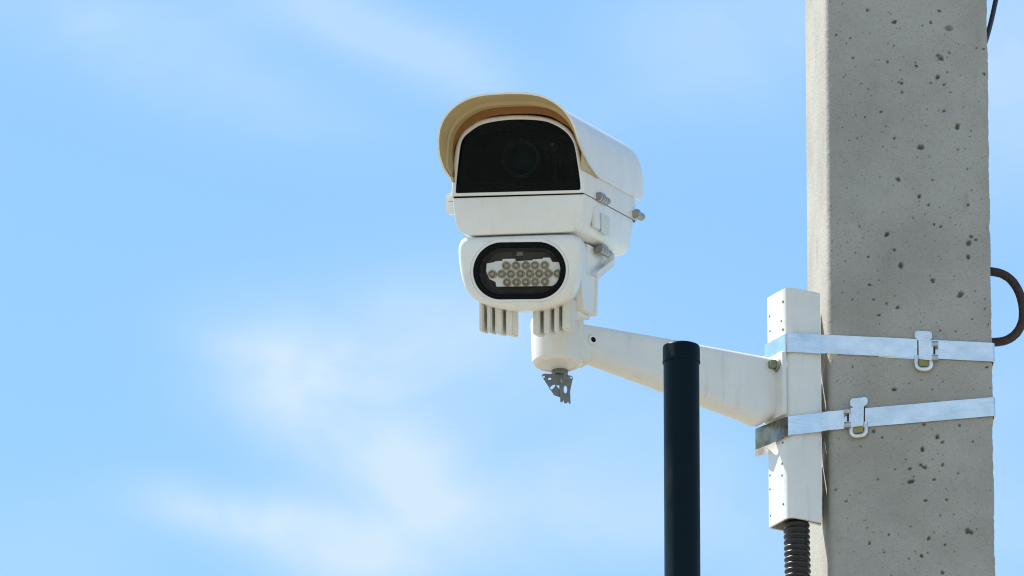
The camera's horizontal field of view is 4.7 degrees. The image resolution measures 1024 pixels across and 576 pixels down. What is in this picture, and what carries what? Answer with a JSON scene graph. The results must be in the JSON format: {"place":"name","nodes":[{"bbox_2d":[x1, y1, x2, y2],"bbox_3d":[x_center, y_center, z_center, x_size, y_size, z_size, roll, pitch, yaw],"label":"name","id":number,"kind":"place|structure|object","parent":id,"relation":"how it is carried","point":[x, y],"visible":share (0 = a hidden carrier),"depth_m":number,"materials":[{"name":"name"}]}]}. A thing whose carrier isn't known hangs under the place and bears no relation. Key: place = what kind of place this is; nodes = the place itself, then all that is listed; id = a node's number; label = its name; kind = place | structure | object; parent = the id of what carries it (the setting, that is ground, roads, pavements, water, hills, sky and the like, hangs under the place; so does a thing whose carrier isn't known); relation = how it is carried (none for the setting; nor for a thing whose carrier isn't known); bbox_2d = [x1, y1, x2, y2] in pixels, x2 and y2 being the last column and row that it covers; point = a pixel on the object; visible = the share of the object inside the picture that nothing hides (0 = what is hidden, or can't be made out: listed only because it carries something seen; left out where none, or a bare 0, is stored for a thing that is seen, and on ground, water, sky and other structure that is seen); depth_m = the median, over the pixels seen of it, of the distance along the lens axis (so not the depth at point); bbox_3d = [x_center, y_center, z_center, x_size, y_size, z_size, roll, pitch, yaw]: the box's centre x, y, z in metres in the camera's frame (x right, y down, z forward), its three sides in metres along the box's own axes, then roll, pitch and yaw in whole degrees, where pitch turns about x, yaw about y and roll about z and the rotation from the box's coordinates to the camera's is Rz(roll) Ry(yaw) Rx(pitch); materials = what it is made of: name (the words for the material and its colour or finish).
{"place":"outdoors","nodes":[
{"label":"outdoors","id":0,"kind":"place"},
{"bbox_2d":[0,0,1023,575],"label":"sky","id":1,"kind":"structure","parent":0,"point":[240,334],"materials":[{"name":"blue"}]},
{"label":"ground","id":2,"kind":"structure","parent":0,"visible":0},
{"bbox_2d":[662,341,699,575],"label":"black post","id":3,"kind":"object","parent":2,"relation":"on","point":[681,361],"visible":1,"depth_m":15.32,"materials":[{"name":"metal"}]},
{"bbox_2d":[805,0,1023,575],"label":"concrete pole","id":4,"kind":"object","parent":2,"relation":"on","point":[898,199],"visible":0.96,"depth_m":16.02,"materials":[{"name":"grey concrete"}]},
{"bbox_2d":[531,288,821,530],"bbox_3d":[0.221,0.131,15.885,0.439,0.313,0.069,11,-23,-27],"label":"camera mounting bracket","id":5,"kind":"object","parent":4,"relation":"attached to","point":[750,390],"visible":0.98,"depth_m":15.91,"materials":[{"name":"white metal"}]},
{"bbox_2d":[437,92,644,336],"bbox_3d":[0.038,-0.076,15.821,0.191,0.297,0.461,-2,-6,12],"label":"surveillance camera","id":6,"kind":"object","parent":5,"relation":"attached to","point":[544,194],"visible":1,"depth_m":15.68,"materials":[{"name":"white paint"}]},
{"bbox_2d":[542,369,572,403],"bbox_3d":[0.058,0.128,15.815,0.040,0.048,0.023,0,-20,0],"label":"cable clip","id":7,"kind":"object","parent":5,"relation":"attached to","point":[561,378],"visible":1,"depth_m":15.81,"materials":[{"name":"grey metal"}]},
{"bbox_2d":[783,518,810,575],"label":"corrugated conduit","id":8,"kind":"object","parent":4,"relation":"attached to","point":[797,559],"visible":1,"depth_m":15.88,"materials":[{"name":"black plastic"}]},
{"bbox_2d":[754,397,995,456],"bbox_3d":[0.467,0.202,16.025,0.309,0.062,0.231,0,-20,0],"label":"steel strap","id":9,"kind":"object","parent":4,"relation":"attached to","point":[858,417],"visible":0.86,"depth_m":15.94,"materials":[{"name":"metal"}]},
{"bbox_2d":[764,331,994,371],"bbox_3d":[0.473,0.114,16.057,0.296,0.057,0.231,0,-20,0],"label":"steel strap","id":10,"kind":"object","parent":4,"relation":"attached to","point":[922,346],"visible":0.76,"depth_m":15.97,"materials":[{"name":"metal"}]},
{"bbox_2d":[987,0,997,42],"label":"cable","id":11,"kind":"object","parent":4,"relation":"attached to","point":[992,15],"visible":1,"depth_m":16.26,"materials":[{"name":"black rubber"}]}
]}

